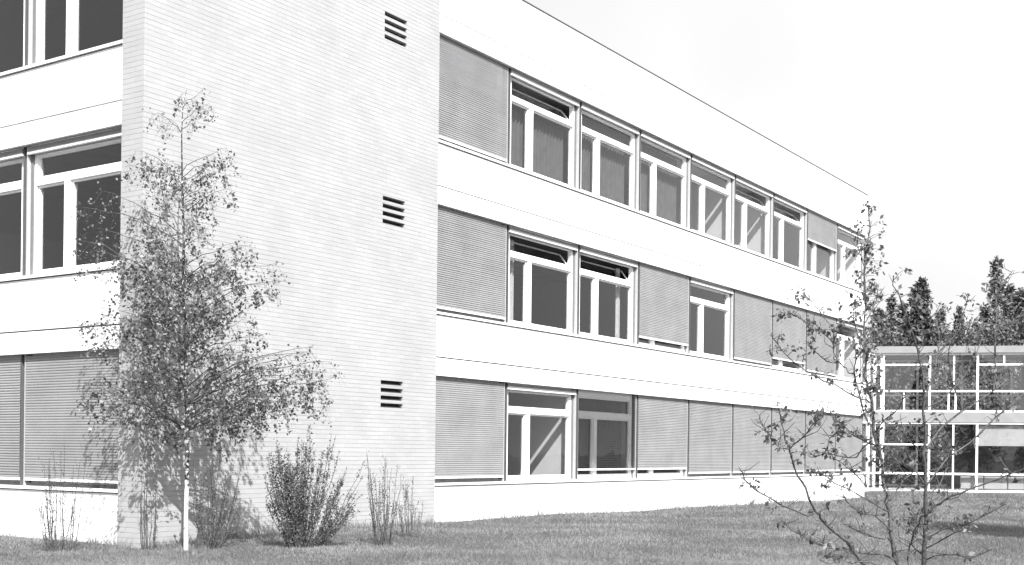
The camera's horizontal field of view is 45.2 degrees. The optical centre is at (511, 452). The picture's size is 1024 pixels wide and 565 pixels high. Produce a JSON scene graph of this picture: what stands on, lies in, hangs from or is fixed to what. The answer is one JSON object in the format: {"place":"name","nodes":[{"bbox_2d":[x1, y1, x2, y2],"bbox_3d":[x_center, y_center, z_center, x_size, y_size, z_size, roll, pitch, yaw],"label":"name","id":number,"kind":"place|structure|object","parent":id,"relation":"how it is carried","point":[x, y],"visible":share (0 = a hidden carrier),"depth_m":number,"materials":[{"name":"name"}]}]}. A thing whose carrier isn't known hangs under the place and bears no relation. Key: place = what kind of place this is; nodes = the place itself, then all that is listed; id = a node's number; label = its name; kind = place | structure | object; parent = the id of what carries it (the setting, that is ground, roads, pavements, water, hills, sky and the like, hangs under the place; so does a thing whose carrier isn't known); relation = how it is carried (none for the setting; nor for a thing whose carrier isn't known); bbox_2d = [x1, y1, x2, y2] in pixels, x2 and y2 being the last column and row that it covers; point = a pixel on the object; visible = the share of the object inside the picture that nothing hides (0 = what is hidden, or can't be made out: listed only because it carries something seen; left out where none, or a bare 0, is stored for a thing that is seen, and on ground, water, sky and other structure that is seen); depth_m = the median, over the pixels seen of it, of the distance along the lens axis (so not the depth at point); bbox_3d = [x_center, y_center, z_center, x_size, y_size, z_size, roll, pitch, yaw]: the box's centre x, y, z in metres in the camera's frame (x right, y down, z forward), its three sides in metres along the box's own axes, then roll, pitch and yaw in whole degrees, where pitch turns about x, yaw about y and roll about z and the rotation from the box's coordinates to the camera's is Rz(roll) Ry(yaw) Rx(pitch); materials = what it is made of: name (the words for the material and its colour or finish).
{"place":"outdoors","nodes":[
{"label":"outdoors","id":0,"kind":"place"},
{"bbox_2d":[0,459,1023,564],"bbox_3d":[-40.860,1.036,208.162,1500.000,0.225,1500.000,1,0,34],"label":"ground","id":1,"kind":"structure","parent":0,"point":[904,484],"depth_m":19.77,"materials":[{"name":"grey plant"}]},
{"bbox_2d":[36,448,85,551],"bbox_3d":[-6.531,0.660,17.815,0.714,1.602,0.343,1,0,-8],"label":"bare shrub","id":2,"kind":"object","parent":1,"relation":"on","point":[48,522],"visible":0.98,"depth_m":17.81,"materials":[{"name":"grey plant"}]},
{"bbox_2d":[137,462,158,549],"bbox_3d":[-5.308,0.769,17.926,0.301,1.352,0.220,1,0,-31],"label":"thin shrub","id":3,"kind":"object","parent":1,"relation":"on","point":[147,529],"visible":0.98,"depth_m":17.92,"materials":[{"name":"grey plant"}]},
{"bbox_2d":[70,88,344,549],"bbox_3d":[-4.366,-1.819,17.564,3.965,6.785,2.311,1,0,0],"label":"birch tree","id":4,"kind":"object","parent":1,"relation":"on","point":[192,314],"visible":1,"depth_m":17.47,"materials":[{"name":"grey plant"}]},
{"bbox_2d":[190,455,244,548],"bbox_3d":[-4.273,0.712,17.741,0.819,1.418,0.460,1,0,11],"label":"twiggy shrub","id":5,"kind":"object","parent":1,"relation":"on","point":[212,527],"visible":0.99,"depth_m":17.71,"materials":[{"name":"grey plant"}]},
{"bbox_2d":[263,423,346,548],"bbox_3d":[-2.968,0.495,17.588,1.209,1.806,0.641,1,0,-6],"label":"dense shrub","id":6,"kind":"object","parent":1,"relation":"on","point":[295,531],"visible":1,"depth_m":17.51,"materials":[{"name":"grey plant"}]},
{"bbox_2d":[311,462,365,545],"bbox_3d":[-2.552,0.762,18.012,0.817,1.305,0.372,1,0,8],"label":"leaning shrub","id":7,"kind":"object","parent":1,"relation":"on","point":[333,532],"visible":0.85,"depth_m":17.97,"materials":[{"name":"grey plant"}]},
{"bbox_2d":[364,451,403,545],"bbox_3d":[-1.931,0.707,18.596,0.571,1.459,0.364,1,0,-20],"label":"faint shrub","id":8,"kind":"object","parent":1,"relation":"on","point":[383,535],"visible":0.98,"depth_m":18.56,"materials":[{"name":"grey plant"}]},
{"bbox_2d":[397,478,424,536],"bbox_3d":[-1.661,0.901,20.208,0.489,1.040,0.284,1,0,3],"label":"shrub","id":9,"kind":"object","parent":1,"relation":"on","point":[405,509],"visible":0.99,"depth_m":20.19,"materials":[{"name":"grey plant"}]},
{"bbox_2d":[0,0,867,547],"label":"school building","id":10,"kind":"structure","parent":1,"relation":"on","point":[528,256],"depth_m":24.21,"materials":[{"name":"paint"}]},
{"bbox_2d":[0,355,20,484],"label":"window","id":11,"kind":"structure","parent":10,"relation":"in","point":[10,421],"depth_m":20.27,"materials":[{"name":"white paint"}]},
{"bbox_2d":[0,149,23,277],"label":"window","id":12,"kind":"structure","parent":10,"relation":"in","point":[13,157],"depth_m":20.37,"materials":[{"name":"white paint"}]},
{"bbox_2d":[23,0,24,65],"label":"window","id":13,"kind":"structure","parent":10,"relation":"in","point":[24,0],"depth_m":20.26,"materials":[{"name":"white paint"}]},
{"bbox_2d":[36,0,78,62],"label":"window","id":14,"kind":"structure","parent":10,"relation":"in","point":[72,6],"depth_m":19.62,"materials":[{"name":"white paint"}]},
{"bbox_2d":[24,350,118,488],"bbox_3d":[-6.704,-0.514,19.318,2.855,2.140,0.195,1,0,34],"label":"window","id":15,"kind":"structure","parent":10,"relation":"in","point":[98,448],"depth_m":19.41,"materials":[{"name":"white paint"}]},
{"bbox_2d":[27,128,121,274],"bbox_3d":[-6.669,-3.914,19.313,2.855,2.140,0.206,1,0,34],"label":"window","id":16,"kind":"structure","parent":10,"relation":"in","point":[70,179],"depth_m":19.59,"materials":[{"name":"white paint"}]},
{"bbox_2d":[435,376,503,482],"bbox_3d":[-1.052,-0.452,25.327,0.195,2.140,2.855,1,0,34],"label":"window","id":17,"kind":"structure","parent":10,"relation":"in","point":[457,459],"depth_m":25.41,"materials":[{"name":"white paint"}]},
{"bbox_2d":[437,206,505,321],"bbox_3d":[-1.015,-3.851,25.327,0.195,2.140,2.855,1,0,34],"label":"window","id":18,"kind":"structure","parent":10,"relation":"in","point":[445,303],"depth_m":25.41,"materials":[{"name":"white paint"}]},
{"bbox_2d":[439,36,507,161],"bbox_3d":[-0.977,-7.251,25.327,0.195,2.140,2.855,1,0,34],"label":"window","id":19,"kind":"structure","parent":10,"relation":"in","point":[450,74],"depth_m":25.41,"materials":[{"name":"white paint"}]},
{"bbox_2d":[506,383,575,480],"bbox_3d":[0.623,-0.433,27.810,0.206,2.140,2.855,1,0,34],"label":"window","id":20,"kind":"structure","parent":10,"relation":"in","point":[526,412],"depth_m":27.61,"materials":[{"name":"white paint"}]},
{"bbox_2d":[508,227,577,333],"bbox_3d":[0.569,-3.834,27.871,0.426,2.140,2.855,1,0,34],"label":"window","id":21,"kind":"structure","parent":10,"relation":"in","point":[528,260],"depth_m":27.45,"materials":[{"name":"white paint"}]},
{"bbox_2d":[510,69,579,186],"bbox_3d":[0.607,-7.234,27.871,0.426,2.140,2.855,1,0,34],"label":"window","id":22,"kind":"structure","parent":10,"relation":"in","point":[536,146],"depth_m":28.01,"materials":[{"name":"white paint"}]},
{"bbox_2d":[577,390,635,478],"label":"window","id":23,"kind":"structure","parent":10,"relation":"in","point":[599,422],"depth_m":30.51,"materials":[{"name":"grey glass"}]},
{"bbox_2d":[579,247,637,343],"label":"window","id":24,"kind":"structure","parent":10,"relation":"in","point":[595,277],"depth_m":30.48,"materials":[{"name":"white paint"}]},
{"bbox_2d":[581,103,638,208],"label":"window","id":25,"kind":"structure","parent":10,"relation":"in","point":[603,151],"depth_m":30.54,"materials":[{"name":"white paint"}]},
{"bbox_2d":[637,395,686,477],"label":"window","id":26,"kind":"structure","parent":10,"relation":"in","point":[652,455],"depth_m":32.66,"materials":[{"name":"white paint"}]},
{"bbox_2d":[639,264,688,351],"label":"window","id":27,"kind":"structure","parent":10,"relation":"in","point":[652,290],"depth_m":32.67,"materials":[{"name":"white paint"}]},
{"bbox_2d":[640,131,690,227],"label":"window","id":28,"kind":"structure","parent":10,"relation":"in","point":[659,172],"depth_m":33.09,"materials":[{"name":"white paint"}]},
{"bbox_2d":[688,400,731,476],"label":"window","id":29,"kind":"structure","parent":10,"relation":"in","point":[711,456],"depth_m":35.16,"materials":[{"name":"white paint"}]},
{"bbox_2d":[690,278,733,359],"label":"window","id":30,"kind":"structure","parent":10,"relation":"in","point":[701,303],"depth_m":35.16,"materials":[{"name":"white paint"}]},
{"bbox_2d":[691,155,734,242],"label":"window","id":31,"kind":"structure","parent":10,"relation":"in","point":[696,161],"depth_m":35.17,"materials":[{"name":"white paint"}]},
{"bbox_2d":[733,404,770,475],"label":"window","id":32,"kind":"structure","parent":10,"relation":"in","point":[745,454],"depth_m":37.58,"materials":[{"name":"white paint"}]},
{"bbox_2d":[734,291,771,366],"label":"window","id":33,"kind":"structure","parent":10,"relation":"in","point":[752,342],"depth_m":37.64,"materials":[{"name":"white paint"}]},
{"bbox_2d":[736,176,772,256],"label":"window","id":34,"kind":"structure","parent":10,"relation":"in","point":[746,200],"depth_m":37.76,"materials":[{"name":"white paint"}]},
{"bbox_2d":[771,408,804,474],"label":"window","id":35,"kind":"structure","parent":10,"relation":"in","point":[781,465],"depth_m":40.16,"materials":[{"name":"white paint"}]},
{"bbox_2d":[772,301,805,371],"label":"window","id":36,"kind":"structure","parent":10,"relation":"in","point":[796,325],"depth_m":40.20,"materials":[{"name":"white paint"}]},
{"bbox_2d":[774,194,806,269],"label":"window","id":37,"kind":"structure","parent":10,"relation":"in","point":[779,214],"depth_m":40.26,"materials":[{"name":"white paint"}]},
{"bbox_2d":[805,411,834,473],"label":"window","id":38,"kind":"structure","parent":10,"relation":"in","point":[827,464],"depth_m":42.68,"materials":[{"name":"white paint"}]},
{"bbox_2d":[806,311,835,376],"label":"window","id":39,"kind":"structure","parent":10,"relation":"in","point":[813,359],"depth_m":42.68,"materials":[{"name":"white paint"}]},
{"bbox_2d":[808,211,836,279],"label":"window","id":40,"kind":"structure","parent":10,"relation":"in","point":[814,234],"depth_m":42.62,"materials":[{"name":"white paint"}]},
{"bbox_2d":[835,414,861,472],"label":"window","id":41,"kind":"structure","parent":10,"relation":"in","point":[849,446],"depth_m":45.24,"materials":[{"name":"white paint"}]},
{"bbox_2d":[836,319,862,380],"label":"window","id":42,"kind":"structure","parent":10,"relation":"in","point":[848,325],"depth_m":45.13,"materials":[{"name":"white paint"}]},
{"bbox_2d":[837,224,863,289],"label":"window","id":43,"kind":"structure","parent":10,"relation":"in","point":[841,229],"depth_m":44.86,"materials":[{"name":"white paint"}]},
{"bbox_2d":[862,322,895,469],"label":"broadleaf tree","id":44,"kind":"object","parent":1,"relation":"on","point":[869,323],"depth_m":92.25,"materials":[{"name":"grey plant"}]},
{"bbox_2d":[735,201,1023,564],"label":"young tree","id":45,"kind":"object","parent":1,"relation":"on","point":[874,388],"visible":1,"depth_m":9.08,"materials":[{"name":"grey plant"}]},
{"bbox_2d":[862,307,903,480],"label":"pine tree","id":46,"kind":"object","parent":1,"relation":"on","point":[879,312],"visible":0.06,"depth_m":77.83,"materials":[{"name":"grey plant"}]},
{"bbox_2d":[864,294,906,481],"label":"pine tree","id":47,"kind":"object","parent":1,"relation":"on","point":[891,300],"visible":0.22,"depth_m":73.87,"materials":[{"name":"grey plant"}]},
{"bbox_2d":[862,310,932,483],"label":"broadleaf tree","id":48,"kind":"object","parent":1,"relation":"on","point":[893,343],"visible":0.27,"depth_m":69.46,"materials":[{"name":"grey plant"}]},
{"bbox_2d":[894,301,911,480],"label":"pine tree","id":49,"kind":"object","parent":1,"relation":"on","point":[900,314],"visible":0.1,"depth_m":79.84,"materials":[{"name":"grey plant"}]},
{"bbox_2d":[870,329,957,482],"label":"broadleaf tree","id":50,"kind":"object","parent":1,"relation":"on","point":[911,479],"visible":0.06,"depth_m":71.86,"materials":[{"name":"grey plant"}]},
{"bbox_2d":[884,276,963,484],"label":"spruce tree","id":51,"kind":"object","parent":1,"relation":"on","point":[921,289],"visible":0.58,"depth_m":69.42,"materials":[{"name":"black plant"}]},
{"bbox_2d":[913,308,949,479],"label":"pine tree","id":52,"kind":"object","parent":1,"relation":"on","point":[942,318],"visible":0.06,"depth_m":81.89,"materials":[{"name":"grey plant"}]},
{"bbox_2d":[863,344,1023,492],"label":"glazed wing","id":53,"kind":"structure","parent":1,"relation":"on","point":[1003,438],"depth_m":55.65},
{"bbox_2d":[896,310,994,483],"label":"broadleaf tree","id":54,"kind":"object","parent":1,"relation":"on","point":[933,481],"visible":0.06,"depth_m":71.19,"materials":[{"name":"grey plant"}]},
{"bbox_2d":[933,323,968,480],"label":"broadleaf tree","id":55,"kind":"object","parent":1,"relation":"on","point":[951,362],"visible":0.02,"depth_m":79.60,"materials":[{"name":"grey plant"}]},
{"bbox_2d":[948,304,969,393],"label":"spruce tree","id":56,"kind":"object","parent":1,"relation":"on","point":[959,309],"visible":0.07,"depth_m":83.82,"materials":[{"name":"grey plant"}]},
{"bbox_2d":[937,315,998,482],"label":"broadleaf tree","id":57,"kind":"object","parent":1,"relation":"on","point":[964,343],"visible":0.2,"depth_m":71.49,"materials":[{"name":"grey plant"}]},
{"bbox_2d":[966,318,979,392],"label":"spruce tree","id":58,"kind":"object","parent":1,"relation":"on","point":[975,319],"visible":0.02,"depth_m":79.92,"materials":[{"name":"grey plant"}]},
{"bbox_2d":[945,309,1020,409],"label":"broadleaf tree","id":59,"kind":"object","parent":1,"relation":"on","point":[988,374],"visible":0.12,"depth_m":71.40,"materials":[{"name":"grey plant"}]},
{"bbox_2d":[966,304,999,408],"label":"pine tree","id":60,"kind":"object","parent":1,"relation":"on","point":[986,312],"visible":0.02,"depth_m":74.84,"materials":[{"name":"grey plant"}]},
{"bbox_2d":[950,304,1016,332],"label":"broadleaf tree","id":61,"kind":"object","parent":1,"relation":"on","point":[972,314],"depth_m":93.19,"materials":[{"name":"grey plant"}]},
{"bbox_2d":[951,307,1021,409],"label":"broadleaf tree","id":62,"kind":"object","parent":1,"relation":"on","point":[1003,333],"visible":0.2,"depth_m":71.42,"materials":[{"name":"grey plant"}]},
{"bbox_2d":[976,255,1008,386],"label":"pine tree","id":63,"kind":"object","parent":1,"relation":"on","point":[997,266],"visible":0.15,"depth_m":75.83,"materials":[{"name":"grey plant"}]},
{"bbox_2d":[966,302,1023,409],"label":"broadleaf tree","id":64,"kind":"object","parent":1,"relation":"on","point":[1013,325],"visible":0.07,"depth_m":73.51,"materials":[{"name":"grey plant"}]},
{"bbox_2d":[975,302,1023,409],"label":"broadleaf tree","id":65,"kind":"object","parent":1,"relation":"on","point":[1021,332],"visible":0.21,"depth_m":71.99,"materials":[{"name":"grey plant"}]},
{"bbox_2d":[997,283,1016,363],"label":"pine tree","id":66,"kind":"object","parent":1,"relation":"on","point":[1010,290],"visible":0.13,"depth_m":85.81,"materials":[{"name":"grey plant"}]},
{"bbox_2d":[1003,287,1023,409],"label":"pine tree","id":67,"kind":"object","parent":1,"relation":"on","point":[1018,297],"visible":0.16,"depth_m":79.87,"materials":[{"name":"grey plant"}]},
{"bbox_2d":[525,0,1023,453],"label":"sky","id":68,"kind":"structure","parent":0,"point":[917,106],"materials":[{"name":"white"}]}
]}

